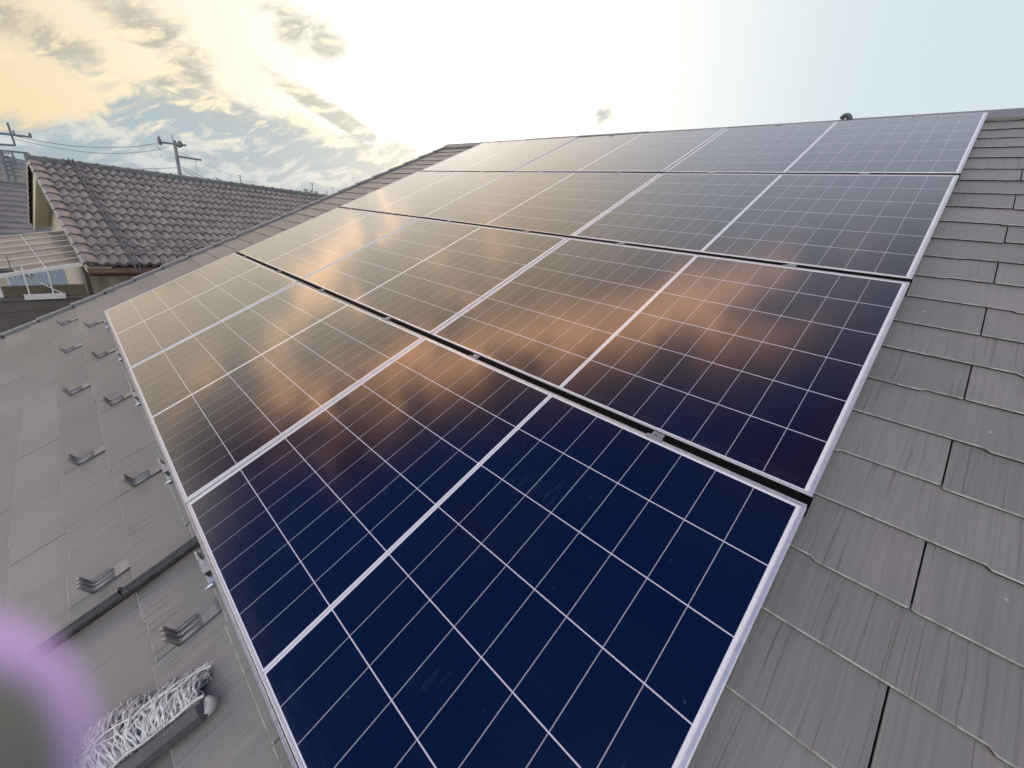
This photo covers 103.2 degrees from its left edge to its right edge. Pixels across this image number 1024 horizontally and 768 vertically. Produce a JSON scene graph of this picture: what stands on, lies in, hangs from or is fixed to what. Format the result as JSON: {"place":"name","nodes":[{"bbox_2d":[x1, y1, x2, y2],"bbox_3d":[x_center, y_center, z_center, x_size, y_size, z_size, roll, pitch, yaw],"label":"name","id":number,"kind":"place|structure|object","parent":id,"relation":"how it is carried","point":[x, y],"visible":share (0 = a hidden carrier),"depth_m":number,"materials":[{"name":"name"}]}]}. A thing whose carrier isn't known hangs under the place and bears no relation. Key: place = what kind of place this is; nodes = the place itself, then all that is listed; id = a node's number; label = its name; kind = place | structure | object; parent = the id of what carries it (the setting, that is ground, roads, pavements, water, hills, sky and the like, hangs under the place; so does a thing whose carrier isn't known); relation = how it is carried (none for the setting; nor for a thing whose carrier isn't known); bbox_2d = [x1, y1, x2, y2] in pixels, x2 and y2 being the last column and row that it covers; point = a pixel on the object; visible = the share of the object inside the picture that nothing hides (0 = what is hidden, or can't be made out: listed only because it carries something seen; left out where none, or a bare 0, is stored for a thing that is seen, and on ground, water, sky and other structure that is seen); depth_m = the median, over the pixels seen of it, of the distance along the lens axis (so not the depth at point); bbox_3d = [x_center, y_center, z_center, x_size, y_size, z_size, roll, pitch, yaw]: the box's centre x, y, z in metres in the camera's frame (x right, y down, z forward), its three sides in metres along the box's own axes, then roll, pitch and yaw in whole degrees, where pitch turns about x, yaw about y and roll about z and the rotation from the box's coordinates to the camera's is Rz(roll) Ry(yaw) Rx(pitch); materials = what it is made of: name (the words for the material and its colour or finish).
{"place":"outdoors","nodes":[
{"label":"outdoors","id":0,"kind":"place"},
{"bbox_2d":[0,151,15,180],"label":"utility mast","id":1,"kind":"object","parent":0,"point":[5,172],"visible":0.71,"depth_m":18.06,"materials":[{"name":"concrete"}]},
{"bbox_2d":[0,167,25,181],"bbox_3d":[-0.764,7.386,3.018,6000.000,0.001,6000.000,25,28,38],"label":"ground","id":2,"kind":"structure","parent":0,"point":[23,177],"depth_m":367.08,"materials":[{"name":"grey"}]},
{"bbox_2d":[23,153,326,293],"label":"tiled house","id":3,"kind":"structure","parent":2,"relation":"on","point":[159,219],"depth_m":7.75,"materials":[{"name":"grey tile"}]},
{"bbox_2d":[0,230,93,297],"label":"patio roof","id":4,"kind":"structure","parent":3,"relation":"attached to","point":[30,253],"depth_m":6.68,"materials":[{"name":"white paint"}]},
{"bbox_2d":[0,256,32,276],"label":"clothes hanger","id":5,"kind":"object","parent":4,"relation":"hanging from","point":[3,270],"visible":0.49,"depth_m":5.97,"materials":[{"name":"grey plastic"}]},
{"bbox_2d":[0,284,96,332],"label":"balcony","id":6,"kind":"structure","parent":3,"relation":"attached to","point":[17,309],"depth_m":6.16,"materials":[{"name":"grey"}]},
{"bbox_2d":[6,269,67,285],"bbox_3d":[-9.498,-2.363,8.052,0.020,0.900,0.800,22,26,33],"label":"side screen","id":7,"kind":"object","parent":6,"relation":"attached to","point":[58,276],"depth_m":8.19,"materials":[{"name":"white plastic"}]},
{"bbox_2d":[14,266,65,299],"bbox_3d":[-7.105,-1.541,6.106,0.278,0.480,0.426,22,26,33],"label":"laundry rack","id":8,"kind":"object","parent":6,"relation":"attached to","point":[52,295],"visible":1,"depth_m":6.08,"materials":[{"name":"white metal"}]},
{"bbox_2d":[68,158,140,274],"bbox_3d":[-7.340,-3.071,7.244,3.674,1.697,0.097,22,26,33],"label":"cable","id":9,"kind":"object","parent":3,"relation":"attached to","point":[106,217],"visible":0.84,"depth_m":7.04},
{"bbox_2d":[157,135,201,174],"bbox_3d":[-20.154,-9.624,25.674,1.982,10.733,0.378,-6,25,-30],"label":"utility pole","id":10,"kind":"object","parent":2,"relation":"on","point":[179,144],"visible":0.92,"depth_m":23.97,"materials":[{"name":"concrete"}]},
{"bbox_2d":[16,136,155,147],"bbox_3d":[-21.067,-12.364,20.570,0.022,0.995,6.615,10,22,8],"label":"overhead wire","id":11,"kind":"object","parent":10,"relation":"attached to","point":[91,147],"visible":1,"depth_m":20.49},
{"bbox_2d":[0,108,1023,767],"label":"house","id":12,"kind":"structure","parent":2,"relation":"on","point":[886,628],"depth_m":1.20,"materials":[{"name":"tile"}]},
{"bbox_2d":[56,317,77,325],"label":"snow guard","id":13,"kind":"object","parent":12,"relation":"on","point":[62,323],"visible":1,"depth_m":3.92,"materials":[{"name":"paint"}]},
{"bbox_2d":[58,343,81,352],"bbox_3d":[-3.626,-0.322,3.345,0.064,0.062,0.161,23,53,37],"label":"snow guard","id":14,"kind":"object","parent":12,"relation":"on","point":[68,349],"visible":1,"depth_m":3.33,"materials":[{"name":"paint"}]},
{"bbox_2d":[61,382,90,395],"bbox_3d":[-2.909,0.008,2.723,0.064,0.062,0.161,23,53,37],"label":"snow guard","id":15,"kind":"object","parent":12,"relation":"on","point":[71,392],"visible":1,"depth_m":2.71,"materials":[{"name":"paint"}]},
{"bbox_2d":[66,445,104,465],"bbox_3d":[-2.179,0.343,2.091,0.064,0.062,0.161,26,55,39],"label":"snow guard","id":16,"kind":"object","parent":12,"relation":"on","point":[81,459],"visible":1,"depth_m":2.08,"materials":[{"name":"paint"}]},
{"bbox_2d":[82,319,103,327],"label":"snow guard","id":17,"kind":"object","parent":12,"relation":"on","point":[91,324],"visible":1,"depth_m":3.69,"materials":[{"name":"paint"}]},
{"bbox_2d":[75,556,130,593],"bbox_3d":[-1.464,0.672,1.471,0.064,0.062,0.161,24,54,38],"label":"snow guard","id":18,"kind":"object","parent":12,"relation":"on","point":[101,580],"visible":1,"depth_m":1.46,"materials":[{"name":"paint"}]},
{"bbox_2d":[90,347,116,358],"bbox_3d":[-3.115,-0.261,3.105,0.064,0.062,0.161,25,54,38],"label":"snow guard","id":19,"kind":"object","parent":12,"relation":"on","point":[98,356],"visible":0.98,"depth_m":3.09,"materials":[{"name":"paint"}]},
{"bbox_2d":[101,391,131,405],"bbox_3d":[-2.408,0.064,2.492,0.064,0.062,0.161,25,54,38],"label":"snow guard","id":20,"kind":"object","parent":12,"relation":"on","point":[115,400],"visible":0.98,"depth_m":2.48,"materials":[{"name":"paint"}]},
{"bbox_2d":[114,348,122,360],"bbox_3d":[-2.855,-0.227,2.964,0.141,0.067,0.090,25,54,38],"label":"panel foot","id":21,"kind":"object","parent":12,"relation":"on","point":[120,356],"visible":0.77,"depth_m":2.93},
{"bbox_2d":[47,536,199,647],"bbox_3d":[-1.361,0.740,1.357,0.082,0.048,0.921,25,54,38],"label":"conduit","id":22,"kind":"object","parent":12,"relation":"on","point":[83,621],"visible":0.62,"depth_m":1.36,"materials":[{"name":"grey metal"}]},
{"bbox_2d":[130,388,141,405],"bbox_3d":[-2.216,0.067,2.411,0.141,0.067,0.090,25,54,38],"label":"panel foot","id":23,"kind":"object","parent":12,"relation":"on","point":[135,394],"visible":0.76,"depth_m":2.39},
{"bbox_2d":[121,463,161,486],"bbox_3d":[-1.687,0.395,1.868,0.064,0.062,0.161,25,54,38],"label":"snow guard","id":24,"kind":"object","parent":12,"relation":"on","point":[139,478],"visible":0.98,"depth_m":1.86,"materials":[{"name":"metal"}]},
{"bbox_2d":[90,662,217,767],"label":"mop","id":25,"kind":"object","parent":12,"relation":"on","point":[166,717],"visible":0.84,"depth_m":1.03,"materials":[{"name":"fabric"}]},
{"bbox_2d":[157,458,173,484],"bbox_3d":[-1.537,0.379,1.822,0.141,0.067,0.090,25,54,38],"label":"panel foot","id":26,"kind":"object","parent":12,"relation":"on","point":[165,470],"visible":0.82,"depth_m":1.80},
{"bbox_2d":[159,596,221,646],"bbox_3d":[-0.983,0.719,1.257,0.064,0.062,0.161,23,53,37],"label":"snow guard","id":27,"kind":"object","parent":12,"relation":"on","point":[191,626],"visible":1,"depth_m":1.25,"materials":[{"name":"metal"}]},
{"bbox_2d":[103,311,298,767],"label":"mounting rail","id":28,"kind":"object","parent":12,"relation":"attached to","point":[287,748],"visible":0.48,"depth_m":1.17,"materials":[{"name":"metal"}]},
{"bbox_2d":[105,253,297,367],"bbox_3d":[-2.680,-0.719,3.431,1.704,0.038,1.197,25,54,38],"label":"solar panel","id":29,"kind":"object","parent":28,"relation":"on","point":[152,322],"visible":0.88,"depth_m":3.29,"materials":[{"name":"glass"}]},
{"bbox_2d":[129,282,423,503],"bbox_3d":[-1.459,-0.158,2.373,1.704,0.038,1.197,25,54,38],"label":"solar panel","id":30,"kind":"object","parent":28,"relation":"on","point":[225,397],"visible":0.87,"depth_m":2.17,"materials":[{"name":"glass"}]},
{"bbox_2d":[186,337,806,767],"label":"solar panel","id":31,"kind":"object","parent":28,"relation":"on","point":[424,553],"visible":1,"depth_m":1.09,"materials":[{"name":"glass"}]},
{"bbox_2d":[194,551,216,589],"bbox_3d":[-1.023,0.615,1.376,0.141,0.067,0.090,25,54,38],"label":"panel foot","id":32,"kind":"object","parent":12,"relation":"on","point":[204,567],"visible":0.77,"depth_m":1.36},
{"bbox_2d":[235,252,813,517],"bbox_3d":[-1.041,-0.509,2.662,5.127,0.059,0.035,25,54,38],"label":"mounting rail","id":33,"kind":"object","parent":12,"relation":"on","point":[800,498],"visible":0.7,"depth_m":1.44,"materials":[{"name":"metal"}]},
{"bbox_2d":[239,208,419,278],"bbox_3d":[-1.855,-1.441,4.000,1.704,0.038,1.197,25,54,38],"label":"solar panel","id":34,"kind":"object","parent":33,"relation":"on","point":[311,246],"visible":0.82,"depth_m":3.87,"materials":[{"name":"glass"}]},
{"bbox_2d":[302,218,567,333],"bbox_3d":[-0.634,-0.880,2.942,1.704,0.038,1.197,25,54,38],"label":"solar panel","id":35,"kind":"object","parent":33,"relation":"on","point":[429,276],"visible":0.84,"depth_m":2.77,"materials":[{"name":"glass"}]},
{"bbox_2d":[468,354,479,359],"bbox_3d":[-0.176,-0.127,1.883,0.054,0.006,0.037,25,54,38],"label":"clamp","id":36,"kind":"object","parent":33,"relation":"attached to","point":[475,356],"visible":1,"depth_m":1.88,"materials":[{"name":"metal"}]},
{"bbox_2d":[645,431,664,441],"bbox_3d":[0.468,0.169,1.325,0.054,0.006,0.037,25,54,38],"label":"clamp","id":37,"kind":"object","parent":33,"relation":"attached to","point":[656,436],"visible":1,"depth_m":1.32,"materials":[{"name":"metal"}]},
{"bbox_2d":[431,238,909,496],"bbox_3d":[0.587,-0.319,1.883,1.704,0.040,1.197,25,54,38],"label":"solar panel","id":38,"kind":"object","parent":33,"relation":"on","point":[762,369],"visible":0.93,"depth_m":1.63,"materials":[{"name":"glass"}]},
{"bbox_2d":[337,207,912,294],"bbox_3d":[-0.216,-1.232,3.231,5.127,0.059,0.035,25,54,38],"label":"mounting rail","id":39,"kind":"object","parent":12,"relation":"on","point":[910,281],"visible":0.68,"depth_m":2.19,"materials":[{"name":"metal"}]},
{"bbox_2d":[340,171,507,216],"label":"solar panel","id":40,"kind":"object","parent":39,"relation":"on","point":[420,193],"visible":0.8,"depth_m":4.46,"materials":[{"name":"glass"}]},
{"bbox_2d":[423,172,660,235],"bbox_3d":[0.190,-1.603,3.510,1.704,0.040,1.197,25,54,38],"label":"solar panel","id":41,"kind":"object","parent":39,"relation":"on","point":[566,203],"visible":0.8,"depth_m":3.37,"materials":[{"name":"glass"}]},
{"bbox_2d":[573,173,958,278],"bbox_3d":[1.411,-1.042,2.452,1.704,0.040,1.197,25,54,38],"label":"solar panel","id":42,"kind":"object","parent":39,"relation":"on","point":[884,225],"visible":0.89,"depth_m":2.25,"materials":[{"name":"glass"}]},
{"bbox_2d":[782,264,796,267],"bbox_3d":[1.295,-0.552,1.891,0.054,0.006,0.037,25,54,38],"label":"clamp","id":43,"kind":"object","parent":39,"relation":"attached to","point":[791,265],"visible":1,"depth_m":1.89,"materials":[{"name":"metal"}]},
{"bbox_2d":[435,171,960,185],"bbox_3d":[0.609,-1.954,3.799,5.127,0.059,0.035,25,54,38],"label":"mounting rail","id":44,"kind":"object","parent":12,"relation":"on","point":[959,174],"visible":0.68,"depth_m":2.87,"materials":[{"name":"metal"}]},
{"bbox_2d":[421,137,577,170],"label":"solar panel","id":45,"kind":"object","parent":44,"relation":"on","point":[501,156],"visible":0.79,"depth_m":5.03,"materials":[{"name":"glass"}]},
{"bbox_2d":[513,128,726,171],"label":"solar panel","id":46,"kind":"object","parent":44,"relation":"on","point":[654,152],"visible":0.81,"depth_m":3.94,"materials":[{"name":"glass"}]},
{"bbox_2d":[665,112,987,172],"bbox_3d":[2.236,-1.764,3.020,1.704,0.038,1.197,25,54,38],"label":"solar panel","id":47,"kind":"object","parent":44,"relation":"on","point":[934,144],"visible":0.89,"depth_m":2.86,"materials":[{"name":"glass"}]},
{"bbox_2d":[484,115,929,142],"bbox_3d":[1.419,-2.675,4.359,5.124,0.043,0.009,25,54,38],"label":"mounting rail","id":48,"kind":"object","parent":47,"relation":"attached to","point":[698,129],"visible":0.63,"depth_m":4.18,"materials":[{"name":"silver metal"}]},
{"bbox_2d":[839,113,852,119],"bbox_3d":[2.792,-2.222,3.388,0.097,0.074,0.038,25,54,38],"label":"cable hood","id":49,"kind":"object","parent":12,"relation":"attached to","point":[848,116],"visible":0.81,"depth_m":3.37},
{"bbox_2d":[4,155,21,180],"bbox_3d":[-24.448,-9.534,20.050,0.209,3.141,0.596,25,28,38],"label":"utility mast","id":50,"kind":"object","parent":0,"point":[13,178],"visible":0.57,"depth_m":19.72,"materials":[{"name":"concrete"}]},
{"bbox_2d":[0,158,25,168],"bbox_3d":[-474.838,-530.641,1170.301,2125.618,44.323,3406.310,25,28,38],"label":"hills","id":51,"kind":"structure","parent":0,"point":[22,162],"depth_m":1240.10,"materials":[{"name":"grey"}]},
{"bbox_2d":[0,122,31,164],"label":"utility pole","id":52,"kind":"object","parent":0,"point":[12,137],"visible":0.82,"depth_m":17.71,"materials":[{"name":"grey metal"}]},
{"bbox_2d":[17,139,166,153],"bbox_3d":[-20.930,-12.244,20.742,0.018,1.037,6.947,11,22,10],"label":"overhead wire","id":53,"kind":"object","parent":52,"relation":"attached to","point":[92,152],"visible":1,"depth_m":21.00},
{"bbox_2d":[0,180,51,285],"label":"metal roof house","id":54,"kind":"structure","parent":0,"point":[13,210],"depth_m":12.61,"materials":[{"name":"beige metal"}]},
{"bbox_2d":[0,0,1023,194],"label":"sky","id":55,"kind":"structure","parent":0,"point":[285,94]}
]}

